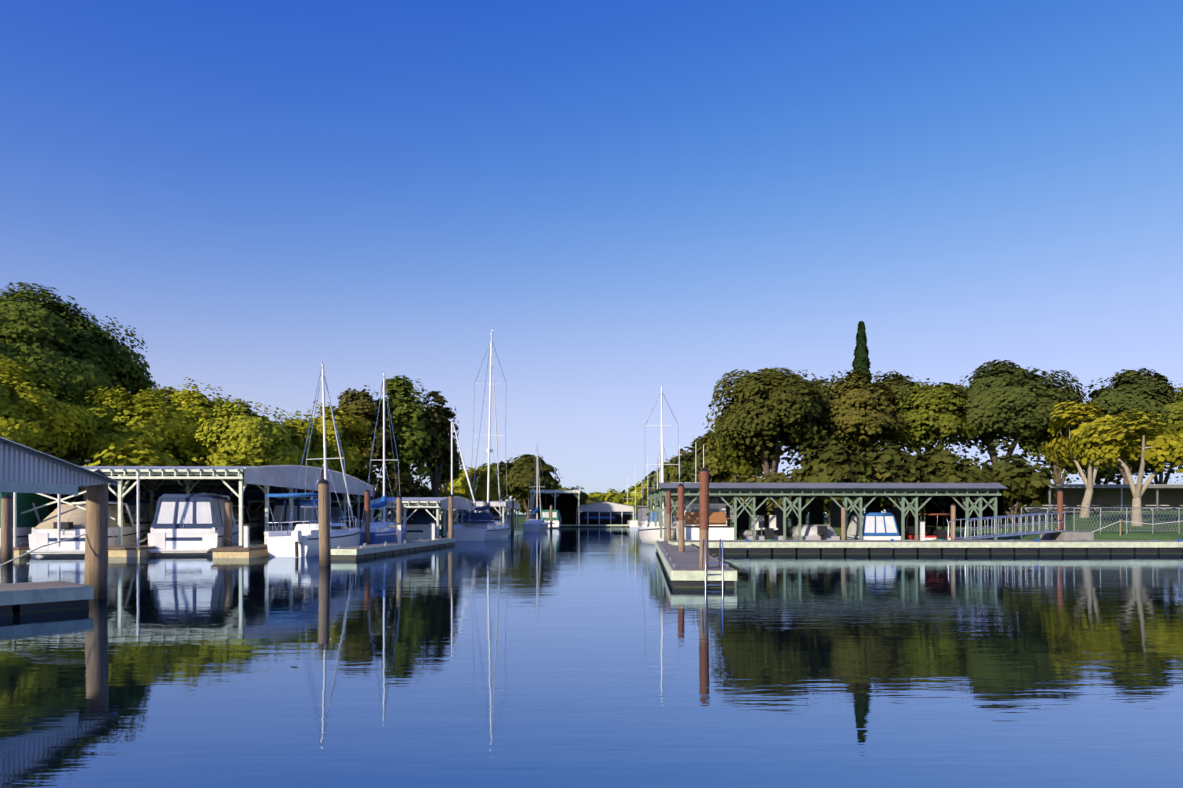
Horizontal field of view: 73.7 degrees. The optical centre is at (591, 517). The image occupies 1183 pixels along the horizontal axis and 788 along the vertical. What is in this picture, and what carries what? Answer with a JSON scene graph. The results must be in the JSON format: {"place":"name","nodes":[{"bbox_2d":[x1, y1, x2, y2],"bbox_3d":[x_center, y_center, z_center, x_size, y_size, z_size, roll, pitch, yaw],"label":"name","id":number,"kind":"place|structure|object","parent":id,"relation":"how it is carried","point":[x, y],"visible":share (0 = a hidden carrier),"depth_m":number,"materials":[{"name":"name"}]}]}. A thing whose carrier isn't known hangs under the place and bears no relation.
{"place":"outdoors","nodes":[
{"label":"outdoors","id":0,"kind":"place"},
{"bbox_2d":[21,465,373,545],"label":"shed","id":1,"kind":"structure","parent":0,"point":[279,479],"depth_m":43.78,"materials":[{"name":"metal"}]},
{"bbox_2d":[439,422,477,513],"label":"sailboat mast","id":2,"kind":"object","parent":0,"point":[463,462],"visible":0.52,"depth_m":69.59,"materials":[{"name":"white"}]},
{"bbox_2d":[530,493,579,523],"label":"shed cladding","id":3,"kind":"structure","parent":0,"point":[566,503],"depth_m":161.21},
{"bbox_2d":[0,526,1182,787],"bbox_3d":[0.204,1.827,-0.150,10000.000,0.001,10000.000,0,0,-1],"label":"water","id":4,"kind":"structure","parent":0,"point":[578,656],"depth_m":9.28,"materials":[{"name":"liquid"}]},
{"bbox_2d":[0,492,49,556],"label":"green cruiser canvas","id":5,"kind":"object","parent":4,"relation":"on","point":[27,522],"visible":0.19,"depth_m":38.64,"materials":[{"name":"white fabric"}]},
{"bbox_2d":[18,501,151,556],"bbox_3d":[-24.743,0.712,41.286,5.202,3.130,10.921,0,0,-1],"label":"boat","id":6,"kind":"object","parent":4,"relation":"on","point":[73,523],"visible":0.56,"depth_m":37.22,"materials":[{"name":"plastic"}]},
{"bbox_2d":[108,498,157,539],"bbox_3d":[-29.922,0.497,53.397,4.671,3.560,9.882,0,0,-1],"label":"cruiser","id":7,"kind":"object","parent":4,"relation":"on","point":[144,506],"visible":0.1,"depth_m":50.36,"materials":[{"name":"blue fabric"}]},
{"bbox_2d":[135,492,244,555],"bbox_3d":[-19.789,0.497,42.060,4.809,3.560,10.607,0,0,-1],"label":"motorboat","id":8,"kind":"object","parent":4,"relation":"on","point":[188,524],"visible":0.85,"depth_m":37.89,"materials":[{"name":"white plastic"}]},
{"bbox_2d":[13,472,377,557],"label":"shed fingers","id":9,"kind":"object","parent":4,"relation":"on","point":[259,550],"visible":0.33,"depth_m":57.90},
{"bbox_2d":[232,505,263,538],"bbox_3d":[-24.338,0.712,54.303,4.671,3.130,9.882,0,0,-1],"label":"cruiser","id":10,"kind":"object","parent":4,"relation":"on","point":[255,523],"visible":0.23,"depth_m":53.73,"materials":[{"name":"blue fabric"}]},
{"bbox_2d":[257,498,318,537],"bbox_3d":[-19.234,0.497,54.100,4.671,3.560,9.882,0,0,-1],"label":"cruiser","id":11,"kind":"object","parent":4,"relation":"on","point":[298,511],"visible":0.21,"depth_m":50.27,"materials":[{"name":"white fabric"}]},
{"bbox_2d":[265,356,360,556],"bbox_3d":[-13.799,-3.022,40.368,2.984,10.597,9.315,0,0,-1],"label":"sailboat","id":12,"kind":"object","parent":4,"relation":"on","point":[301,540],"visible":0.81,"depth_m":38.27,"materials":[{"name":"white plastic"}]},
{"bbox_2d":[350,373,406,545],"bbox_3d":[-13.284,-3.623,49.850,2.720,11.800,8.048,0,0,-1],"label":"sailboat","id":13,"kind":"object","parent":4,"relation":"on","point":[382,532],"visible":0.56,"depth_m":48.76,"materials":[{"name":"blue"}]},
{"bbox_2d":[402,508,442,540],"bbox_3d":[-13.389,0.712,62.538,4.541,3.130,9.270,0,0,-1],"label":"cruiser","id":14,"kind":"object","parent":4,"relation":"on","point":[418,523],"visible":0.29,"depth_m":58.74,"materials":[{"name":"white plastic"}]},
{"bbox_2d":[454,510,481,525],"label":"cruiser","id":15,"kind":"object","parent":4,"relation":"on","point":[464,522],"visible":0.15,"depth_m":84.18,"materials":[{"name":"blue plastic"}]},
{"bbox_2d":[454,330,509,540],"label":"sailboat","id":16,"kind":"object","parent":4,"relation":"on","point":[481,526],"visible":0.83,"depth_m":65.39,"materials":[{"name":"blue plastic"}]},
{"bbox_2d":[489,510,516,532],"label":"cruiser","id":17,"kind":"object","parent":4,"relation":"on","point":[496,516],"visible":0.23,"depth_m":88.61,"materials":[{"name":"blue plastic"}]},
{"bbox_2d":[1,467,1062,598],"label":"piles","id":18,"kind":"object","parent":4,"relation":"in","point":[96,553],"visible":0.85,"depth_m":29.78,"materials":[{"name":"brown wood"}]},
{"bbox_2d":[523,443,547,530],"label":"sailboat","id":19,"kind":"object","parent":4,"relation":"on","point":[536,525],"visible":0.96,"depth_m":103.58,"materials":[{"name":"plastic"}]},
{"bbox_2d":[541,510,563,527],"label":"boat","id":20,"kind":"object","parent":4,"relation":"on","point":[556,520],"visible":0.75,"depth_m":127.87,"materials":[{"name":"plastic"}]},
{"bbox_2d":[0,538,1182,615],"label":"docks","id":21,"kind":"object","parent":4,"relation":"in","point":[53,596],"visible":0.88,"depth_m":38.74,"materials":[{"name":"concrete"}]},
{"bbox_2d":[0,436,121,494],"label":"roof","id":22,"kind":"structure","parent":21,"relation":"on","point":[24,469],"depth_m":15.53,"materials":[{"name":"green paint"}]},
{"bbox_2d":[0,520,1181,567],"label":"dock fittings","id":23,"kind":"object","parent":21,"relation":"on","point":[399,533],"visible":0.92,"depth_m":39.03,"materials":[{"name":"silver metal"}]},
{"bbox_2d":[560,501,633,526],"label":"white boathouse","id":24,"kind":"object","parent":4,"relation":"in","point":[604,514],"visible":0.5,"depth_m":149.98,"materials":[{"name":"grey"}]},
{"bbox_2d":[648,456,659,522],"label":"sailboat","id":25,"kind":"object","parent":4,"relation":"on","point":[657,478],"visible":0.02,"depth_m":124.74,"materials":[{"name":"white fabric"}]},
{"bbox_2d":[639,386,679,543],"bbox_3d":[5.198,-3.773,56.851,3.575,12.100,11.407,0,0,-1],"label":"sailboat","id":26,"kind":"object","parent":4,"relation":"on","point":[649,533],"visible":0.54,"depth_m":55.05,"materials":[{"name":"white"}]},
{"bbox_2d":[627,444,703,527],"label":"sailboats","id":27,"kind":"object","parent":4,"relation":"on","point":[632,523],"visible":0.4,"depth_m":144.76,"materials":[{"name":"white"}]},
{"bbox_2d":[636,506,733,526],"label":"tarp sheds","id":28,"kind":"object","parent":4,"relation":"on","point":[643,511],"visible":0.12,"depth_m":136.05,"materials":[{"name":"fabric"}]},
{"bbox_2d":[674,495,733,539],"bbox_3d":[6.796,0.502,51.587,3.347,4.050,10.122,0,0,-1],"label":"boat","id":29,"kind":"object","parent":4,"relation":"on","point":[719,528],"visible":0.42,"depth_m":47.68,"materials":[{"name":"plastic"}]},
{"bbox_2d":[737,515,786,539],"bbox_3d":[10.366,1.002,49.295,2.300,2.250,6.386,0,0,-1],"label":"bass boat","id":30,"kind":"object","parent":4,"relation":"on","point":[762,532],"visible":0.62,"depth_m":47.60,"materials":[{"name":"grey"}]},
{"bbox_2d":[786,525,839,539],"bbox_3d":[13.566,1.297,49.362,2.200,1.660,6.149,0,0,-1],"label":"covered runabout","id":31,"kind":"object","parent":4,"relation":"in","point":[817,532],"visible":0.52,"depth_m":47.08,"materials":[{"name":"grey"}]},
{"bbox_2d":[658,483,1006,539],"bbox_3d":[14.024,-0.063,51.547,20.400,3.940,11.750,0,0,-1],"label":"shelter","id":32,"kind":"object","parent":4,"relation":"in","point":[816,512],"visible":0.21,"depth_m":54.60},
{"bbox_2d":[847,513,900,539],"bbox_3d":[17.013,0.927,49.555,2.382,2.400,6.155,0,0,-1],"label":"boat","id":33,"kind":"object","parent":4,"relation":"on","point":[879,526],"visible":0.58,"depth_m":46.69,"materials":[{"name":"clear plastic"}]},
{"bbox_2d":[898,513,957,539],"bbox_3d":[20.564,0.952,49.526,2.200,2.350,6.311,0,0,-1],"label":"boat","id":34,"kind":"object","parent":4,"relation":"on","point":[932,532],"visible":0.44,"depth_m":48.38,"materials":[{"name":"red"}]},
{"bbox_2d":[0,0,1182,513],"label":"sky","id":35,"kind":"structure","parent":0,"point":[633,198],"materials":[{"name":"blue"}]},
{"bbox_2d":[378,510,1182,539],"bbox_3d":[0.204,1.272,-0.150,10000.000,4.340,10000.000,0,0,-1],"label":"ground","id":36,"kind":"structure","parent":0,"point":[1142,534],"depth_m":60.86,"materials":[{"name":"green plant"}]},
{"bbox_2d":[0,354,17,377],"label":"tree","id":37,"kind":"object","parent":36,"relation":"on","point":[4,357],"visible":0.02,"depth_m":73.25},
{"bbox_2d":[0,359,97,464],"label":"tree","id":38,"kind":"object","parent":36,"relation":"on","point":[33,413],"visible":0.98,"depth_m":67.08,"materials":[{"name":"plant"}]},
{"bbox_2d":[35,444,89,465],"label":"shrub","id":39,"kind":"object","parent":36,"relation":"on","point":[68,458],"visible":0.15,"depth_m":68.66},
{"bbox_2d":[0,282,159,460],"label":"tree","id":40,"kind":"object","parent":36,"relation":"on","point":[71,351],"depth_m":81.75,"materials":[{"name":"plant"}]},
{"bbox_2d":[71,457,114,465],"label":"tree","id":41,"kind":"object","parent":36,"relation":"on","point":[87,464],"depth_m":68.41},
{"bbox_2d":[69,384,193,462],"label":"tree","id":42,"kind":"object","parent":36,"relation":"on","point":[120,420],"depth_m":73.93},
{"bbox_2d":[84,437,182,465],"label":"tree","id":43,"kind":"object","parent":36,"relation":"on","point":[144,455],"visible":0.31,"depth_m":68.14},
{"bbox_2d":[149,377,237,465],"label":"tree","id":44,"kind":"object","parent":36,"relation":"on","point":[196,406],"depth_m":77.50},
{"bbox_2d":[221,453,263,465],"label":"shrub","id":45,"kind":"object","parent":36,"relation":"on","point":[237,462],"visible":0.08,"depth_m":69.60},
{"bbox_2d":[190,398,303,465],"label":"tree","id":46,"kind":"object","parent":36,"relation":"on","point":[244,431],"visible":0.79,"depth_m":75.99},
{"bbox_2d":[268,410,341,471],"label":"tree","id":47,"kind":"object","parent":36,"relation":"on","point":[300,433],"visible":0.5,"depth_m":83.77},
{"bbox_2d":[303,400,373,479],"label":"tree","id":48,"kind":"object","parent":36,"relation":"on","point":[350,432],"depth_m":95.93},
{"bbox_2d":[247,498,433,521],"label":"shed","id":49,"kind":"structure","parent":36,"relation":"on","point":[249,502],"depth_m":62.22,"materials":[{"name":"white paint"}]},
{"bbox_2d":[330,385,401,477],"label":"tree","id":50,"kind":"object","parent":36,"relation":"on","point":[363,405],"depth_m":108.77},
{"bbox_2d":[350,471,396,509],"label":"tree","id":51,"kind":"object","parent":36,"relation":"on","point":[373,480],"depth_m":100.58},
{"bbox_2d":[382,467,423,515],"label":"tree","id":52,"kind":"object","parent":36,"relation":"on","point":[406,482],"depth_m":111.75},
{"bbox_2d":[369,375,442,510],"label":"tree","id":53,"kind":"object","parent":36,"relation":"on","point":[411,441],"depth_m":112.57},
{"bbox_2d":[370,496,474,536],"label":"shed","id":54,"kind":"structure","parent":36,"relation":"on","point":[460,504],"depth_m":57.15,"materials":[{"name":"green paint"}]},
{"bbox_2d":[416,485,432,508],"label":"tree","id":55,"kind":"object","parent":36,"relation":"on","point":[424,494],"visible":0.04,"depth_m":119.29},
{"bbox_2d":[422,485,445,509],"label":"shrub","id":56,"kind":"object","parent":36,"relation":"on","point":[440,493],"visible":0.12,"depth_m":123.36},
{"bbox_2d":[414,391,459,511],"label":"tree","id":57,"kind":"object","parent":36,"relation":"on","point":[436,418],"depth_m":118.21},
{"bbox_2d":[425,453,462,522],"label":"tree","id":58,"kind":"object","parent":36,"relation":"on","point":[456,469],"depth_m":126.62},
{"bbox_2d":[439,490,467,518],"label":"shrub","id":59,"kind":"object","parent":36,"relation":"on","point":[448,493],"depth_m":128.84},
{"bbox_2d":[448,484,465,497],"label":"tree","id":60,"kind":"object","parent":36,"relation":"on","point":[460,490],"visible":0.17,"depth_m":136.46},
{"bbox_2d":[442,466,474,491],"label":"willow tree","id":61,"kind":"object","parent":36,"relation":"on","point":[458,482],"visible":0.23,"depth_m":148.87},
{"bbox_2d":[433,500,519,529],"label":"shed","id":62,"kind":"structure","parent":36,"relation":"on","point":[504,504],"depth_m":84.05,"materials":[{"name":"white paint"}]},
{"bbox_2d":[457,467,507,512],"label":"willow tree","id":63,"kind":"object","parent":36,"relation":"on","point":[480,492],"depth_m":133.45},
{"bbox_2d":[478,463,514,498],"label":"tree","id":64,"kind":"object","parent":36,"relation":"on","point":[493,468],"visible":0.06,"depth_m":186.66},
{"bbox_2d":[514,497,527,518],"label":"tree","id":65,"kind":"object","parent":36,"relation":"on","point":[522,508],"depth_m":186.21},
{"bbox_2d":[494,454,561,519],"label":"oak tree","id":66,"kind":"object","parent":36,"relation":"on","point":[519,475],"depth_m":177.56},
{"bbox_2d":[530,490,579,525],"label":"shed","id":67,"kind":"structure","parent":36,"relation":"on","point":[532,492],"depth_m":139.64,"materials":[{"name":"green paint"}]},
{"bbox_2d":[567,485,587,504],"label":"tree","id":68,"kind":"object","parent":36,"relation":"on","point":[583,496],"visible":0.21,"depth_m":189.66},
{"bbox_2d":[581,497,599,504],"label":"tree","id":69,"kind":"object","parent":36,"relation":"on","point":[591,500],"visible":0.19,"depth_m":188.43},
{"bbox_2d":[588,492,604,496],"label":"tree","id":70,"kind":"object","parent":36,"relation":"on","point":[595,494],"visible":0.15,"depth_m":238.22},
{"bbox_2d":[599,488,624,503],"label":"tree","id":71,"kind":"object","parent":36,"relation":"on","point":[612,496],"visible":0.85,"depth_m":188.94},
{"bbox_2d":[622,486,634,502],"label":"tree","id":72,"kind":"object","parent":36,"relation":"on","point":[623,491],"visible":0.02,"depth_m":209.69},
{"bbox_2d":[623,495,641,517],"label":"tree","id":73,"kind":"object","parent":36,"relation":"on","point":[631,500],"depth_m":189.10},
{"bbox_2d":[623,481,647,499],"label":"tree","id":74,"kind":"object","parent":36,"relation":"on","point":[639,487],"visible":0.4,"depth_m":193.44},
{"bbox_2d":[634,499,644,512],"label":"tree","id":75,"kind":"object","parent":36,"relation":"on","point":[639,503],"visible":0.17,"depth_m":169.61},
{"bbox_2d":[637,476,653,486],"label":"tree","id":76,"kind":"object","parent":36,"relation":"on","point":[645,481],"visible":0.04,"depth_m":195.47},
{"bbox_2d":[642,487,656,505],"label":"tree","id":77,"kind":"object","parent":36,"relation":"on","point":[644,497],"visible":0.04,"depth_m":163.59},
{"bbox_2d":[642,468,658,495],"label":"tree","id":78,"kind":"object","parent":36,"relation":"on","point":[649,482],"visible":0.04,"depth_m":178.46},
{"bbox_2d":[643,485,658,505],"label":"tree","id":79,"kind":"object","parent":36,"relation":"on","point":[646,502],"visible":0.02,"depth_m":146.16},
{"bbox_2d":[646,489,675,516],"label":"shrub","id":80,"kind":"object","parent":36,"relation":"on","point":[653,506],"visible":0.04,"depth_m":128.06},
{"bbox_2d":[655,455,681,484],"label":"tree","id":81,"kind":"object","parent":36,"relation":"on","point":[667,476],"visible":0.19,"depth_m":148.50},
{"bbox_2d":[665,480,688,519],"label":"shrub","id":82,"kind":"object","parent":36,"relation":"on","point":[675,513],"depth_m":96.03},
{"bbox_2d":[671,478,691,481],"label":"tree","id":83,"kind":"object","parent":36,"relation":"on","point":[683,479],"visible":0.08,"depth_m":119.70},
{"bbox_2d":[671,447,693,481],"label":"tree","id":84,"kind":"object","parent":36,"relation":"on","point":[674,471],"visible":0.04,"depth_m":139.25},
{"bbox_2d":[674,435,713,482],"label":"tree","id":85,"kind":"object","parent":36,"relation":"on","point":[687,466],"depth_m":126.65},
{"bbox_2d":[696,429,733,482],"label":"tree","id":86,"kind":"object","parent":36,"relation":"on","point":[715,469],"depth_m":108.70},
{"bbox_2d":[706,404,781,482],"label":"tree","id":87,"kind":"object","parent":36,"relation":"on","point":[739,467],"depth_m":93.65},
{"bbox_2d":[726,472,807,534],"bbox_3d":[14.575,-0.696,65.172,8.529,6.084,8.188,0,0,-1],"label":"shrub","id":88,"kind":"object","parent":36,"relation":"on","point":[779,478],"depth_m":63.43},
{"bbox_2d":[703,367,834,477],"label":"tree","id":89,"kind":"object","parent":36,"relation":"on","point":[768,406],"depth_m":78.58,"materials":[{"name":"plant"}]},
{"bbox_2d":[783,469,837,523],"bbox_3d":[17.863,-1.460,67.128,7.841,5.627,7.757,0,0,-1],"label":"shrub","id":90,"kind":"object","parent":36,"relation":"on","point":[805,479],"visible":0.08,"depth_m":64.88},
{"bbox_2d":[784,371,863,463],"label":"tree","id":91,"kind":"object","parent":36,"relation":"on","point":[824,401],"depth_m":83.61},
{"bbox_2d":[787,439,873,527],"bbox_3d":[20.096,-2.683,66.090,7.509,7.922,7.042,0,0,-1],"label":"tree","id":92,"kind":"object","parent":36,"relation":"on","point":[833,461],"depth_m":64.64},
{"bbox_2d":[824,470,883,526],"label":"shrub","id":93,"kind":"object","parent":36,"relation":"on","point":[865,478],"depth_m":65.34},
{"bbox_2d":[817,366,906,458],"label":"tree","id":94,"kind":"object","parent":36,"relation":"on","point":[861,406],"depth_m":81.57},
{"bbox_2d":[851,321,875,512],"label":"cypress","id":95,"kind":"object","parent":36,"relation":"on","point":[861,360],"depth_m":98.97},
{"bbox_2d":[862,455,914,510],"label":"shrub","id":96,"kind":"object","parent":36,"relation":"on","point":[878,475],"depth_m":66.31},
{"bbox_2d":[862,371,923,452],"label":"tree","id":97,"kind":"object","parent":36,"relation":"on","point":[897,382],"depth_m":87.26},
{"bbox_2d":[860,439,931,512],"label":"shrub","id":98,"kind":"object","parent":36,"relation":"on","point":[893,457],"depth_m":66.42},
{"bbox_2d":[882,378,977,455],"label":"tree","id":99,"kind":"object","parent":36,"relation":"on","point":[934,413],"depth_m":83.17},
{"bbox_2d":[913,448,972,526],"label":"shrub","id":100,"kind":"object","parent":36,"relation":"on","point":[942,459],"depth_m":67.25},
{"bbox_2d":[909,464,990,526],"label":"shrub","id":101,"kind":"object","parent":36,"relation":"on","point":[961,477],"depth_m":65.67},
{"bbox_2d":[959,456,1005,504],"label":"shrub","id":102,"kind":"object","parent":36,"relation":"on","point":[963,463],"visible":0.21,"depth_m":68.34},
{"bbox_2d":[976,453,1032,522],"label":"shrub","id":103,"kind":"object","parent":36,"relation":"on","point":[1000,464],"depth_m":70.69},
{"bbox_2d":[935,359,1089,465],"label":"tree","id":104,"kind":"object","parent":36,"relation":"on","point":[1011,401],"depth_m":83.17,"materials":[{"name":"plant"}]},
{"bbox_2d":[947,512,1093,539],"bbox_3d":[23.717,0.829,44.151,8.954,2.196,2.693,0,0,-14],"label":"gangway","id":105,"kind":"object","parent":36,"relation":"on","point":[1045,534],"visible":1,"depth_m":43.77,"materials":[{"name":"silver metal"}]},
{"bbox_2d":[985,462,1057,524],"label":"shrub","id":106,"kind":"object","parent":36,"relation":"on","point":[1025,482],"depth_m":66.95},
{"bbox_2d":[1018,401,1086,483],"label":"tree","id":107,"kind":"object","parent":36,"relation":"on","point":[1070,463],"depth_m":112.49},
{"bbox_2d":[1041,400,1126,517],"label":"tree","id":108,"kind":"object","parent":36,"relation":"on","point":[1089,409],"depth_m":72.64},
{"bbox_2d":[1009,484,1182,512],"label":"pavilion","id":109,"kind":"structure","parent":36,"relation":"on","point":[1153,495],"depth_m":88.81,"materials":[{"name":"metal"}]},
{"bbox_2d":[1021,507,1182,537],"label":"fence","id":110,"kind":"object","parent":36,"relation":"on","point":[1152,520],"visible":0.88,"depth_m":47.43,"materials":[{"name":"grey"}]},
{"bbox_2d":[1068,458,1146,483],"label":"tree","id":111,"kind":"object","parent":36,"relation":"on","point":[1111,476],"depth_m":123.89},
{"bbox_2d":[1064,408,1182,525],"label":"pale tree","id":112,"kind":"object","parent":36,"relation":"on","point":[1112,445],"depth_m":56.29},
{"bbox_2d":[1070,368,1181,483],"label":"tree","id":113,"kind":"object","parent":36,"relation":"on","point":[1130,390],"depth_m":97.46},
{"bbox_2d":[1128,385,1182,483],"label":"tree","id":114,"kind":"object","parent":36,"relation":"on","point":[1148,467],"depth_m":119.09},
{"bbox_2d":[1150,380,1182,469],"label":"tree","id":115,"kind":"object","parent":36,"relation":"on","point":[1174,410],"visible":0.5,"depth_m":94.56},
{"bbox_2d":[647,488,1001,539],"bbox_3d":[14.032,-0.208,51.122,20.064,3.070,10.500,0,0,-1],"label":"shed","id":116,"kind":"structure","parent":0,"point":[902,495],"depth_m":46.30,"materials":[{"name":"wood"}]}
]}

